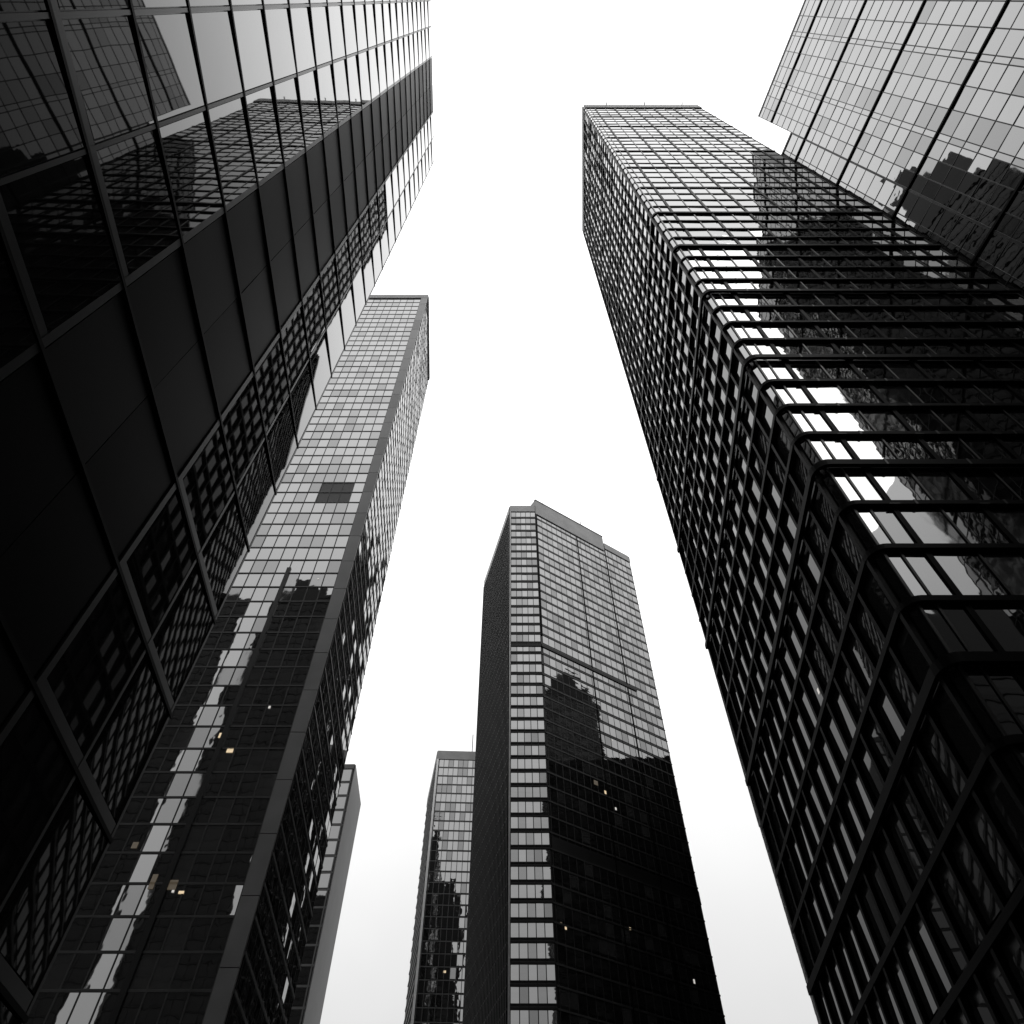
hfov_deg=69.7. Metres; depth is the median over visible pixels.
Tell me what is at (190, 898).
window pane
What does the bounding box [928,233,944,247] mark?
window pane
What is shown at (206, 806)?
window pane
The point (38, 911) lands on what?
window pane
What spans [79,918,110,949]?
window pane
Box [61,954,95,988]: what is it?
window pane
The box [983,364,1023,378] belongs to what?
window pane
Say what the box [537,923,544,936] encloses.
window pane
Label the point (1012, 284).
window pane
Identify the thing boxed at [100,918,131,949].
window pane
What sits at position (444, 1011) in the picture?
window pane
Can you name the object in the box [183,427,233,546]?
window pane
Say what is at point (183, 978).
window pane
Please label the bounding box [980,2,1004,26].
window pane
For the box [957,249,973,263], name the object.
window pane
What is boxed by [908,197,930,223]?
window pane
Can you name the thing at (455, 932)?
window pane
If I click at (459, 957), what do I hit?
window pane
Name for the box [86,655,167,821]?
window pane
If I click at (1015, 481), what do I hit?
window pane
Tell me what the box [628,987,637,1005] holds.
window pane
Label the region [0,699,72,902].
window pane
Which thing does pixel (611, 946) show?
window pane
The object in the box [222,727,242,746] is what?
window pane
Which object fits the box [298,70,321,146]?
window pane
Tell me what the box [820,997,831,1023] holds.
window pane
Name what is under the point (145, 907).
window pane
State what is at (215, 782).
window pane
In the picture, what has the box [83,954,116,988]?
window pane
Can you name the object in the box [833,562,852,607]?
window pane
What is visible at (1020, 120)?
window pane
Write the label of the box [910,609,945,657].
window pane
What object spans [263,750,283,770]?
window pane
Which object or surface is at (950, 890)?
window pane
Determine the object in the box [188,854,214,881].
window pane
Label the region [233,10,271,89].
window pane
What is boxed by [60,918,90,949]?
window pane
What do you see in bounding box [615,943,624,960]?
window pane
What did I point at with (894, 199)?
window pane
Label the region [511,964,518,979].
window pane
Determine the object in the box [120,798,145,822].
window pane
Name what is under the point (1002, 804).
window pane
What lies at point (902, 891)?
window pane
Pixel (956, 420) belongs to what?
window pane
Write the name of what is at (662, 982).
window pane
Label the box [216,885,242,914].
window pane
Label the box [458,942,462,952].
window pane
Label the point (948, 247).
window pane
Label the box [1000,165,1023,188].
window pane
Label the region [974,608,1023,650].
window pane
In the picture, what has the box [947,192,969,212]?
window pane
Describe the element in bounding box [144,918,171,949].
window pane
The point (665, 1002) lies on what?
window pane
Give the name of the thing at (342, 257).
window pane
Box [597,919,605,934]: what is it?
window pane
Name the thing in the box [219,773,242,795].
window pane
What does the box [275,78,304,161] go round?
window pane
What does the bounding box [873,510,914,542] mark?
window pane
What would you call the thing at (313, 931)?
window pane
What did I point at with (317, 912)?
window pane
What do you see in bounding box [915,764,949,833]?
window pane
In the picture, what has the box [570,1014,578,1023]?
window pane
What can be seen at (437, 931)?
window pane
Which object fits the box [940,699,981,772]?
window pane
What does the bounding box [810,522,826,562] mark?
window pane
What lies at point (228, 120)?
window pane
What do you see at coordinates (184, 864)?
window pane
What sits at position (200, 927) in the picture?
window pane
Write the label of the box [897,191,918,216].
window pane
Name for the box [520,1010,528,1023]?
window pane
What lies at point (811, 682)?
window pane
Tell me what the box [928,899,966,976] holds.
window pane
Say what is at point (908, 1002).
window pane
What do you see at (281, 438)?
window pane
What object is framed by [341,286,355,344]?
window pane
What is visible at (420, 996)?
window pane
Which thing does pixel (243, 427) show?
window pane
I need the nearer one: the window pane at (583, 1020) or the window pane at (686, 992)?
the window pane at (583, 1020)
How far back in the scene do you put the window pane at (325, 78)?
29.30 m
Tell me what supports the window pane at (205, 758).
in the grid front tower at (197, 905)
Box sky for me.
[320,0,817,1023]
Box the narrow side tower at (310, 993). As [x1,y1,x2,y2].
[288,764,360,1023]
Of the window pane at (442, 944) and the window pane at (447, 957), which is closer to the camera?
the window pane at (447, 957)
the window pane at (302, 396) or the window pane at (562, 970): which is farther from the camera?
the window pane at (562, 970)
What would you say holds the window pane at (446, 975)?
in the slim tower at (435, 991)
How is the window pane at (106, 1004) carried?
in the grid front tower at (197, 905)
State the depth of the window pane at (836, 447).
46.43 m
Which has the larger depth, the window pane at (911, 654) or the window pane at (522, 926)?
the window pane at (522, 926)
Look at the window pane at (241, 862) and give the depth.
69.68 m
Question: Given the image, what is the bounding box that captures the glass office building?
[0,0,434,1023]
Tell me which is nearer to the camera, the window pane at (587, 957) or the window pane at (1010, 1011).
the window pane at (1010, 1011)
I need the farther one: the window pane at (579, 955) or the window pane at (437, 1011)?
the window pane at (437, 1011)
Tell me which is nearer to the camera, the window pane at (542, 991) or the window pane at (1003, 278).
the window pane at (1003, 278)
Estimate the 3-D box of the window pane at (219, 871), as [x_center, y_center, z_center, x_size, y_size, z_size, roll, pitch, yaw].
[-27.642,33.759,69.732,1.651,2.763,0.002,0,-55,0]
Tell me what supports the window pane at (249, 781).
in the grid front tower at (197, 905)
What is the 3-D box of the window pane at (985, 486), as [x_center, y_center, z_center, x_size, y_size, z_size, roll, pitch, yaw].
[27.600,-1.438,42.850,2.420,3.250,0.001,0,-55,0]
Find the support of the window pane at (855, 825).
in the railed dark tower at (824, 382)
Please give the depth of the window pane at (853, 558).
40.61 m
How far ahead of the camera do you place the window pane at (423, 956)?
198.68 m
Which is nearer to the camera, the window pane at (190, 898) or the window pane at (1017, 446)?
the window pane at (1017, 446)
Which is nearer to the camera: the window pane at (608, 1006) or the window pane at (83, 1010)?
the window pane at (83, 1010)
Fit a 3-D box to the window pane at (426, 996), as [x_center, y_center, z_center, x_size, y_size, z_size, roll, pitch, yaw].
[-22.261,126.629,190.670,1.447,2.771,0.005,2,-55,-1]
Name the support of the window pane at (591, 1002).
in the folded front tower at (584, 904)
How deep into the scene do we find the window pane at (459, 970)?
196.18 m
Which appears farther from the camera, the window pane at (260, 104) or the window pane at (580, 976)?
the window pane at (580, 976)
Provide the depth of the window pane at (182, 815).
74.64 m
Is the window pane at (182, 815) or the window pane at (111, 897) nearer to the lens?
the window pane at (111, 897)
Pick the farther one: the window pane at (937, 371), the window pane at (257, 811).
the window pane at (257, 811)
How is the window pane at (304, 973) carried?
in the narrow side tower at (310, 993)
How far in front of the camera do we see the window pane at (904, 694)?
35.42 m
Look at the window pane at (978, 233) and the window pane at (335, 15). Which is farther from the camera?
the window pane at (978, 233)
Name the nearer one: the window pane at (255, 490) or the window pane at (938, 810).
the window pane at (255, 490)
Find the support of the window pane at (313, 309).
in the glass office building
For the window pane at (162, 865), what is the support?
in the grid front tower at (197, 905)
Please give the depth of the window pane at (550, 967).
127.00 m
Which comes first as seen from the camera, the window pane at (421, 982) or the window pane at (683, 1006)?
the window pane at (683, 1006)
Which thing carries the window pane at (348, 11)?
in the glass office building
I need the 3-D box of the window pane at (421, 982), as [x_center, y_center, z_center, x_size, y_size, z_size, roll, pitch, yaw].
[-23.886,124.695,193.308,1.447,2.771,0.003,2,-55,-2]
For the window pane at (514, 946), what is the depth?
129.85 m
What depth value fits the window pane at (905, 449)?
46.44 m
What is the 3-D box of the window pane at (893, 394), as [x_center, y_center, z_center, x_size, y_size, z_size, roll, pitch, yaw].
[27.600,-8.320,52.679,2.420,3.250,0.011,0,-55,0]
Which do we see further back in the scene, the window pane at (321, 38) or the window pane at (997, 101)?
the window pane at (997, 101)
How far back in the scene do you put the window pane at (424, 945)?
201.37 m
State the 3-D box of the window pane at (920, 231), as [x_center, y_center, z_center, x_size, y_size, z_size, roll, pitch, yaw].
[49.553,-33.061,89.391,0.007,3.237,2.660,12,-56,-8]
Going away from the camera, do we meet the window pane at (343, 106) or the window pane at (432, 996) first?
the window pane at (343, 106)
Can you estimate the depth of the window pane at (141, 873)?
69.68 m
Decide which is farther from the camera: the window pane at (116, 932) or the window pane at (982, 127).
the window pane at (982, 127)
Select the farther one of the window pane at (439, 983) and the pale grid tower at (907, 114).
the window pane at (439, 983)
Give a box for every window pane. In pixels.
[0,21,83,175]
[0,156,120,332]
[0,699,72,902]
[0,782,106,993]
[27,992,56,1023]
[41,954,73,988]
[45,992,78,1023]
[47,576,143,753]
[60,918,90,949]
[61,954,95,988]
[62,17,153,142]
[68,992,100,1023]
[76,885,105,914]
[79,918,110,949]
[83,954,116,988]
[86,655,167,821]
[90,992,118,1023]
[92,854,119,881]
[95,885,125,914]
[97,130,179,273]
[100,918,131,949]
[105,954,133,988]
[107,825,132,850]
[110,854,138,881]
[115,885,144,914]
[115,992,144,1023]
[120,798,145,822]
[121,918,148,949]
[124,825,151,850]
[127,490,195,633]
[129,854,157,881]
[129,954,158,988]
[133,773,156,795]
[135,885,161,914]
[136,14,204,120]
[136,992,166,1023]
[137,798,162,822]
[143,825,169,850]
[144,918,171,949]
[145,750,167,770]
[148,954,179,988]
[149,773,173,795]
[149,854,173,881]
[153,564,212,699]
[155,798,180,822]
[156,727,177,746]
[158,885,183,914]
[158,992,188,1023]
[160,112,222,235]
[160,750,183,770]
[161,825,184,850]
[163,918,192,949]
[166,773,190,795]
[167,706,187,724]
[170,954,200,988]
[171,727,193,746]
[171,854,195,881]
[173,798,195,822]
[176,885,203,914]
[177,299,427,1023]
[177,750,200,770]
[181,706,202,724]
[181,992,210,1023]
[182,825,206,850]
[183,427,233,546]
[184,773,205,795]
[184,918,212,949]
[188,727,209,746]
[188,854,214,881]
[192,12,242,102]
[192,954,221,988]
[193,798,216,822]
[194,750,214,770]
[196,885,223,914]
[197,706,218,724]
[199,825,224,850]
[202,496,246,609]
[204,727,223,746]
[204,773,225,795]
[205,918,232,949]
[206,686,226,703]
[207,854,233,881]
[209,98,256,204]
[209,798,233,822]
[213,706,231,724]
[213,750,233,770]
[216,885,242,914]
[218,825,242,850]
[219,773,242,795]
[222,377,264,484]
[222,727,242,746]
[227,854,252,881]
[228,750,250,770]
[228,798,251,822]
[231,706,249,724]
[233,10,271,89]
[237,442,274,544]
[237,727,258,746]
[237,773,259,795]
[237,825,260,850]
[245,706,265,724]
[246,87,282,180]
[246,750,266,770]
[246,798,269,822]
[254,727,274,746]
[254,773,276,795]
[256,339,288,431]
[261,706,281,724]
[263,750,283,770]
[265,9,295,79]
[267,398,296,488]
[270,727,290,746]
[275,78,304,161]
[277,706,296,724]
[282,307,308,389]
[288,1009,301,1023]
[290,8,314,71]
[291,362,314,442]
[292,987,306,1005]
[297,966,310,983]
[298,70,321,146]
[302,946,314,962]
[303,281,324,353]
[307,927,318,942]
[310,333,330,404]
[310,908,322,923]
[311,7,331,64]
[314,891,326,904]
[317,65,337,132]
[318,873,329,887]
[321,259,339,324]
[322,857,333,870]
[325,841,336,853]
[327,308,343,371]
[328,6,345,59]
[329,826,339,838]
[332,811,342,822]
[333,59,350,121]
[335,797,345,808]
[336,240,351,299]
[338,783,348,793]
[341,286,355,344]
[341,769,351,780]
[343,5,356,54]
[347,55,360,113]
[405,760,474,1023]
[415,1008,421,1020]
[417,994,422,1005]
[418,980,423,991]
[419,967,425,977]
[420,954,426,964]
[422,941,427,951]
[422,1008,427,1020]
[423,929,428,938]
[423,994,428,1005]
[424,917,429,926]
[424,981,430,991]
[425,967,431,977]
[427,954,432,964]
[428,942,433,951]
[428,1009,434,1020]
[429,929,434,939]
[429,994,435,1005]
[430,981,436,991]
[432,967,437,978]
[433,954,438,964]
[434,942,439,951]
[434,1009,440,1020]
[435,929,440,939]
[436,994,441,1005]
[437,981,442,991]
[438,967,443,978]
[439,954,444,964]
[440,942,445,951]
[441,929,445,939]
[441,1009,446,1020]
[442,917,446,927]
[442,995,447,1006]
[443,981,448,991]
[444,968,449,978]
[445,955,450,965]
[446,930,451,939]
[446,942,451,952]
[447,918,452,927]
[447,1009,453,1020]
[448,995,453,1006]
[449,981,454,992]
[450,968,455,978]
[451,955,456,965]
[452,930,457,939]
[452,942,456,952]
[453,918,458,927]
[454,995,460,1006]
[454,1009,459,1020]
[455,981,460,992]
[456,968,461,978]
[457,955,462,965]
[458,930,463,939]
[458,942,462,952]
[460,1009,462,1020]
[511,512,721,1010]
[511,923,518,936]
[511,943,518,957]
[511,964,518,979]
[511,987,518,1002]
[511,1010,518,1023]
[519,923,526,936]
[520,943,527,957]
[520,964,527,979]
[520,987,527,1002]
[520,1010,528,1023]
[528,923,535,936]
[528,943,536,957]
[529,964,536,979]
[529,987,537,1002]
[529,1010,537,1023]
[536,903,543,916]
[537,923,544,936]
[537,943,544,957]
[538,964,545,979]
[538,987,546,1002]
[539,1010,547,1023]
[545,923,552,936]
[546,943,553,957]
[547,964,554,979]
[547,987,555,1002]
[548,1010,556,1023]
[555,886,562,901]
[556,904,563,920]
[557,924,564,940]
[558,944,566,962]
[559,966,567,984]
[560,988,568,1007]
[561,1011,569,1023]
[564,907,572,923]
[565,927,573,943]
[566,947,574,964]
[568,968,576,986]
[569,991,577,1009]
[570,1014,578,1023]
[572,910,580,926]
[574,930,582,946]
[575,950,583,967]
[577,971,585,989]
[578,993,587,1012]
[579,1016,587,1023]
[581,913,589,929]
[582,932,590,949]
[584,953,592,970]
[585,109,1023,1023]
[585,974,594,992]
[587,996,596,1015]
[589,916,597,932]
[589,1019,596,1023]
[591,935,599,952]
[592,955,601,973]
[594,977,603,994]
[596,999,605,1017]
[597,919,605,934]
[599,938,607,954]
[601,958,609,975]
[603,979,611,997]
[605,1001,614,1020]
[607,941,615,957]
[609,961,618,978]
[611,982,620,1000]
[614,1004,622,1022]
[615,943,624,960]
[618,964,626,981]
[620,985,628,1002]
[622,1007,631,1023]
[624,946,632,962]
[626,966,634,983]
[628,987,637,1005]
[631,1009,639,1023]
[632,949,640,965]
[634,969,643,986]
[637,990,646,1008]
[640,952,648,968]
[640,1012,648,1023]
[642,972,651,988]
[645,992,654,1010]
[648,1014,656,1023]
[650,974,659,991]
[653,995,662,1012]
[656,1017,664,1023]
[658,977,667,993]
[661,997,670,1015]
[666,979,675,996]
[669,1000,678,1017]
[674,982,683,998]
[677,1002,686,1020]
[682,984,690,1001]
[685,1005,694,1022]
[693,1007,702,1023]
[701,1010,709,1023]
[709,1012,717,1023]
[717,1015,724,1023]
[759,0,1023,219]
[789,364,829,378]
[804,551,819,589]
[806,386,849,402]
[807,670,822,711]
[809,785,825,830]
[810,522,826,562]
[811,900,825,941]
[812,645,829,687]
[815,766,832,810]
[817,493,834,533]
[818,883,832,925]
[819,619,836,662]
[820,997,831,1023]
[821,364,860,378]
[822,743,839,788]
[824,440,852,458]
[825,411,872,430]
[825,864,839,907]
[826,592,844,636]
[826,982,842,1023]
[828,719,847,766]
[831,844,847,888]
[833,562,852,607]
[833,965,852,1020]
[836,695,855,743]
[838,824,855,868]
[840,386,882,402]
[840,531,861,577]
[841,949,860,1004]
[842,667,864,717]
[846,439,895,458]
[846,801,863,847]
[847,473,883,499]
[848,930,869,987]
[851,640,873,690]
[854,364,895,378]
[854,778,873,824]
[855,910,878,969]
[859,609,883,661]
[861,411,907,430]
[861,751,882,800]
[863,890,888,950]
[867,577,894,631]
[870,725,893,775]
[871,472,930,499]
[872,868,899,930]
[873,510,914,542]
[874,386,920,402]
[880,696,904,747]
[882,845,910,908]
[885,364,926,378]
[885,440,933,458]
[885,989,902,1023]
[886,185,904,209]
[888,556,926,595]
[890,666,916,719]
[892,820,922,884]
[893,213,905,225]
[894,969,921,1023]
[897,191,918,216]
[897,411,948,430]
[899,510,965,542]
[901,633,929,688]
[903,793,935,859]
[904,219,918,232]
[904,555,953,594]
[905,948,936,1018]
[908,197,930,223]
[908,386,952,402]
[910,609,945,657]
[912,472,970,499]
[914,104,935,127]
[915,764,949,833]
[916,226,930,239]
[916,924,950,998]
[918,364,962,378]
[920,203,944,230]
[924,440,976,458]
[924,609,965,651]
[925,56,947,78]
[926,81,947,104]
[926,107,947,130]
[926,732,964,802]
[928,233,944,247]
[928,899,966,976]
[929,162,950,183]
[933,210,958,238]
[933,411,983,430]
[933,555,1008,594]
[937,57,960,81]
[938,83,960,107]
[939,1,961,23]
[940,26,962,49]
[940,110,963,135]
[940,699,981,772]
[941,241,959,254]
[941,873,982,952]
[942,608,994,650]
[943,167,965,189]
[943,386,991,402]
[945,510,1010,542]
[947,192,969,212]
[947,217,974,246]
[950,59,972,83]
[950,364,993,378]
[951,1,975,24]
[952,27,976,50]
[952,86,976,111]
[952,114,978,140]
[952,674,1000,740]
[953,149,975,170]
[954,472,1017,499]
[956,845,1000,926]
[957,173,980,196]
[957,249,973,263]
[957,344,995,353]
[962,198,984,220]
[962,224,988,254]
[963,440,1014,458]
[965,2,990,25]
[965,61,990,86]
[965,89,991,115]
[967,28,990,52]
[967,118,994,144]
[967,673,1023,734]
[968,154,991,176]
[970,411,1023,430]
[972,178,997,203]
[972,259,991,274]
[972,814,1019,898]
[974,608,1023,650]
[976,386,1023,402]
[977,205,1000,227]
[978,233,1008,264]
[979,63,1006,90]
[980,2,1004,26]
[981,29,1008,54]
[981,92,1008,119]
[982,122,1010,149]
[983,159,1009,182]
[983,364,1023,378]
[983,555,1023,594]
[987,673,1023,724]
[988,185,1013,209]
[988,267,1009,285]
[989,781,1023,862]
[990,511,1023,542]
[990,973,1023,1023]
[994,213,1020,236]
[995,2,1023,27]
[995,66,1023,93]
[995,241,1023,274]
[996,473,1023,499]
[997,30,1023,56]
[997,96,1023,123]
[999,126,1023,155]
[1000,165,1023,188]
[1002,440,1023,458]
[1003,753,1023,788]
[1005,192,1023,218]
[1006,278,1023,296]
[1011,5,1023,28]
[1012,73,1023,95]
[1012,221,1023,243]
[1012,258,1023,282]
[1013,38,1023,57]
[1014,108,1023,126]
[1016,144,1023,158]
[1018,182,1023,192]
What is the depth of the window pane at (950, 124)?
88.06 m
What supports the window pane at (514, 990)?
in the folded front tower at (584, 904)
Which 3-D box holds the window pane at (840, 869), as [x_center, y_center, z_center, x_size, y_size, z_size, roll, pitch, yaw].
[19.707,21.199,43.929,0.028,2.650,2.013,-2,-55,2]
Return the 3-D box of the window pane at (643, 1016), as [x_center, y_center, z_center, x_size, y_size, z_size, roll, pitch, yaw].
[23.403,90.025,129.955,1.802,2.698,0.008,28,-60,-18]
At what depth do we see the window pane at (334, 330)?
31.92 m
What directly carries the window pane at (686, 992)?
in the folded front tower at (584, 904)
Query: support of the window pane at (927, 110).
in the pale grid tower at (907, 114)
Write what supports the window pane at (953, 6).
in the pale grid tower at (907, 114)
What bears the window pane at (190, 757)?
in the grid front tower at (197, 905)
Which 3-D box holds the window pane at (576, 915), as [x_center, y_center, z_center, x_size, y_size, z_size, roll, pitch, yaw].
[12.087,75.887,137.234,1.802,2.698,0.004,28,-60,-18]
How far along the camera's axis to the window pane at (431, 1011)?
187.88 m
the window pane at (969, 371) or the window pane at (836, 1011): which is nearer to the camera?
the window pane at (836, 1011)
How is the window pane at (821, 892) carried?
in the railed dark tower at (824, 382)
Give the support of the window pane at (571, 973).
in the folded front tower at (584, 904)
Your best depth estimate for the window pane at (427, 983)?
193.28 m
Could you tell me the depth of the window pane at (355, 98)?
34.28 m
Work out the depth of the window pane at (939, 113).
91.04 m
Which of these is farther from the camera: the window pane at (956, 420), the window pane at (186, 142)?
the window pane at (956, 420)
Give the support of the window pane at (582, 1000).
in the folded front tower at (584, 904)
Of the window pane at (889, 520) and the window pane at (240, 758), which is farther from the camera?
the window pane at (240, 758)
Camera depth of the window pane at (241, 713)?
84.52 m
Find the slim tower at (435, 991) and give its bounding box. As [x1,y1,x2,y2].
[403,738,474,1023]
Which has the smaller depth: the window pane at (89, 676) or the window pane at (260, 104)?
the window pane at (89, 676)
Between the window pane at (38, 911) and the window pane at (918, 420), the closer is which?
the window pane at (38, 911)
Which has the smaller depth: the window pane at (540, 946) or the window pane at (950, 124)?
the window pane at (950, 124)
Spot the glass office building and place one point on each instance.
(206, 206)
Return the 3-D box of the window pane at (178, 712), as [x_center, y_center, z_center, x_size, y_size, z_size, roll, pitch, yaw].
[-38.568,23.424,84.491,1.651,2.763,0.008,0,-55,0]
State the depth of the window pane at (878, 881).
38.28 m
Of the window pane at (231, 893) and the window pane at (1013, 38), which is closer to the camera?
the window pane at (231, 893)
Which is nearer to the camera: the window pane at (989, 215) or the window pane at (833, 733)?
the window pane at (833, 733)
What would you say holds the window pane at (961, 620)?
in the railed dark tower at (824, 382)
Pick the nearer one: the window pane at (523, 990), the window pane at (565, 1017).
the window pane at (565, 1017)
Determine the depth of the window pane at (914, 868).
35.73 m
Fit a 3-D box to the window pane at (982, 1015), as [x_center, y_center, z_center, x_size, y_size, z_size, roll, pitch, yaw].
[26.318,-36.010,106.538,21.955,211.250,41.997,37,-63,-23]
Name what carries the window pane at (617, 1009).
in the folded front tower at (584, 904)
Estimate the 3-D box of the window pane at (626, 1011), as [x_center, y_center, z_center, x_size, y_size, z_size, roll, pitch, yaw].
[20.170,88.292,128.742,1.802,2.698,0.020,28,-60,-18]
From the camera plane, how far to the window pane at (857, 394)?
52.86 m
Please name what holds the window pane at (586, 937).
in the folded front tower at (584, 904)
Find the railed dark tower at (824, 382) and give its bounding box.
[582,102,1023,1023]
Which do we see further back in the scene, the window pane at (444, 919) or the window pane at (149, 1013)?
the window pane at (444, 919)
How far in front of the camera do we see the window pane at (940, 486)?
42.93 m
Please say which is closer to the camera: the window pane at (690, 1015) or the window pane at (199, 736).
the window pane at (199, 736)
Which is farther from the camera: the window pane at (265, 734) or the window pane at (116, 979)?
the window pane at (265, 734)
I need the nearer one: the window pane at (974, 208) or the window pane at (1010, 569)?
the window pane at (1010, 569)
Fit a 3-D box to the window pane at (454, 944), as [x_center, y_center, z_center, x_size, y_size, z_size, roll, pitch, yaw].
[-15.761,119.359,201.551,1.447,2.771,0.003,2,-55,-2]
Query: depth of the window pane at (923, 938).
33.73 m
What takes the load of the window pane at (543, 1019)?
in the folded front tower at (584, 904)
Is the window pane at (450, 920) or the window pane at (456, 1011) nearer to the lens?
the window pane at (456, 1011)
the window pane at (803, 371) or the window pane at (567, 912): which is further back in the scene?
the window pane at (567, 912)
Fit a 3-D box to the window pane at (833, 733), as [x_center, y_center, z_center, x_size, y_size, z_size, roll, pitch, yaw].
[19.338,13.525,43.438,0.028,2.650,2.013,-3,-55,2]
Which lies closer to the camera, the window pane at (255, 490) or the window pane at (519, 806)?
the window pane at (255, 490)
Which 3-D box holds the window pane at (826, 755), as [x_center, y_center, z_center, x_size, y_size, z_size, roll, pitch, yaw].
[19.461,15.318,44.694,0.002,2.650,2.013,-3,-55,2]
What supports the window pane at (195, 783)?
in the grid front tower at (197, 905)
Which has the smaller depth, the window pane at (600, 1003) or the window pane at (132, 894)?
the window pane at (132, 894)
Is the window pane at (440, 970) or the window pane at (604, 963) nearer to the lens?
the window pane at (604, 963)
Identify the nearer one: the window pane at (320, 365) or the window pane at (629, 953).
the window pane at (320, 365)
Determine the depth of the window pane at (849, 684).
41.11 m
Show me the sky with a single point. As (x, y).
(528, 397)
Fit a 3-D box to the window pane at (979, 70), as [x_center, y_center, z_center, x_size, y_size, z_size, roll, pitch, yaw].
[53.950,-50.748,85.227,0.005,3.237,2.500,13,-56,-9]
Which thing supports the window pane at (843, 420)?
in the railed dark tower at (824, 382)
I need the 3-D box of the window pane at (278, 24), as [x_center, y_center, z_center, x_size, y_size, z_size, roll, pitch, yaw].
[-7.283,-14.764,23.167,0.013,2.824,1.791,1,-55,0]
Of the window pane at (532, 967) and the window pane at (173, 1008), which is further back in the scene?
the window pane at (532, 967)
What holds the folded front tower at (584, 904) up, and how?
on the ground
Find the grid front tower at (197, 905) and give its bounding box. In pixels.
[27,295,429,1023]
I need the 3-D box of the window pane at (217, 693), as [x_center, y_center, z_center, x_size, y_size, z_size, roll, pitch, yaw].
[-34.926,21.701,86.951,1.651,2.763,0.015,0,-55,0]
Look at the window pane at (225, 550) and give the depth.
19.63 m
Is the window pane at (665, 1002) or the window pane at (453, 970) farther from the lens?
the window pane at (453, 970)
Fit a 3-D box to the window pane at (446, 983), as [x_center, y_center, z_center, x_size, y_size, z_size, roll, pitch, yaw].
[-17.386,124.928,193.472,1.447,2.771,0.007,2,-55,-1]
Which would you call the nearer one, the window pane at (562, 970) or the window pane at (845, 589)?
the window pane at (845, 589)
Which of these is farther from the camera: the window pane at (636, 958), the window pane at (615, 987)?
the window pane at (636, 958)
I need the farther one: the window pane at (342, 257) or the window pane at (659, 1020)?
the window pane at (659, 1020)
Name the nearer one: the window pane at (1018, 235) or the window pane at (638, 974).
the window pane at (1018, 235)
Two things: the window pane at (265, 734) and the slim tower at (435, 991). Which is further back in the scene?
the slim tower at (435, 991)
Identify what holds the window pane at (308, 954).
in the narrow side tower at (310, 993)
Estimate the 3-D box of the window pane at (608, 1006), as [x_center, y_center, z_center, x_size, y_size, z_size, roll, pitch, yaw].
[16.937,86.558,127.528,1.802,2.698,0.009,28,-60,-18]
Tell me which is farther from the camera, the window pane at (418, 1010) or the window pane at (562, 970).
the window pane at (418, 1010)
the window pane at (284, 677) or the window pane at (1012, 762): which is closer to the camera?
the window pane at (1012, 762)
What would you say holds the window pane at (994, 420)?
in the railed dark tower at (824, 382)
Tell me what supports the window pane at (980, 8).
in the pale grid tower at (907, 114)
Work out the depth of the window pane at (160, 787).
77.11 m
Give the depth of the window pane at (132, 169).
14.51 m
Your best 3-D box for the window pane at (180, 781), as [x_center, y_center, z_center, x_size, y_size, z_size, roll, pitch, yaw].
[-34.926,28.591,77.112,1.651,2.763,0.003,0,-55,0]
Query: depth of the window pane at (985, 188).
79.87 m
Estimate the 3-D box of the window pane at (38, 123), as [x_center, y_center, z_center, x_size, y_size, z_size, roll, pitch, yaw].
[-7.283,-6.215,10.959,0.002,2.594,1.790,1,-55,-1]
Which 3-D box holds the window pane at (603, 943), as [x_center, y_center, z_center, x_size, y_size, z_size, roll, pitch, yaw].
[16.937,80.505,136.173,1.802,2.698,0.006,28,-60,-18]
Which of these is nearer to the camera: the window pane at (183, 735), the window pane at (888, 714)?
the window pane at (888, 714)
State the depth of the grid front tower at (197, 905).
83.48 m
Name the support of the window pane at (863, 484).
in the railed dark tower at (824, 382)
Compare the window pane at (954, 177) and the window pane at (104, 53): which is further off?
the window pane at (954, 177)
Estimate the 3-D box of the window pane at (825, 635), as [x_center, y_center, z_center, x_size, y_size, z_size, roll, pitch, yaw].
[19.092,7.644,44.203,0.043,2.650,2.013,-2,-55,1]
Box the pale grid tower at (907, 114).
[758,0,1023,296]
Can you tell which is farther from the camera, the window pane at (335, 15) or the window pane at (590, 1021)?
the window pane at (590, 1021)
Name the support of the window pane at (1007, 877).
in the railed dark tower at (824, 382)
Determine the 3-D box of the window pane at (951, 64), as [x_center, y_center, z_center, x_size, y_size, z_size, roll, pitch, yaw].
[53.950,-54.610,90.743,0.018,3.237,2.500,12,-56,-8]
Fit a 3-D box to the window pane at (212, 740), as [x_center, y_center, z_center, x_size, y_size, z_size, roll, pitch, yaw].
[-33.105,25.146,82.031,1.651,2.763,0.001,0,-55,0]
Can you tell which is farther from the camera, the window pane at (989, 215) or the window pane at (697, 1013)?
the window pane at (697, 1013)
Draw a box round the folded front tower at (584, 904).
[462,499,725,1023]
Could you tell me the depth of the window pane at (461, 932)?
204.14 m
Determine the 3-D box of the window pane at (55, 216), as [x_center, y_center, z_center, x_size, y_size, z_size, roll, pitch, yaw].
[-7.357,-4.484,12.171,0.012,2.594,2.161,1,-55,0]
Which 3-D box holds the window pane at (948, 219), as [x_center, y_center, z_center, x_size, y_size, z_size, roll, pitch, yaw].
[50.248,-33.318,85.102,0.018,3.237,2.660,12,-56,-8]
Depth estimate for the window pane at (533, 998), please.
124.00 m
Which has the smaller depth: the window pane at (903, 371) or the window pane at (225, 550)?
the window pane at (225, 550)

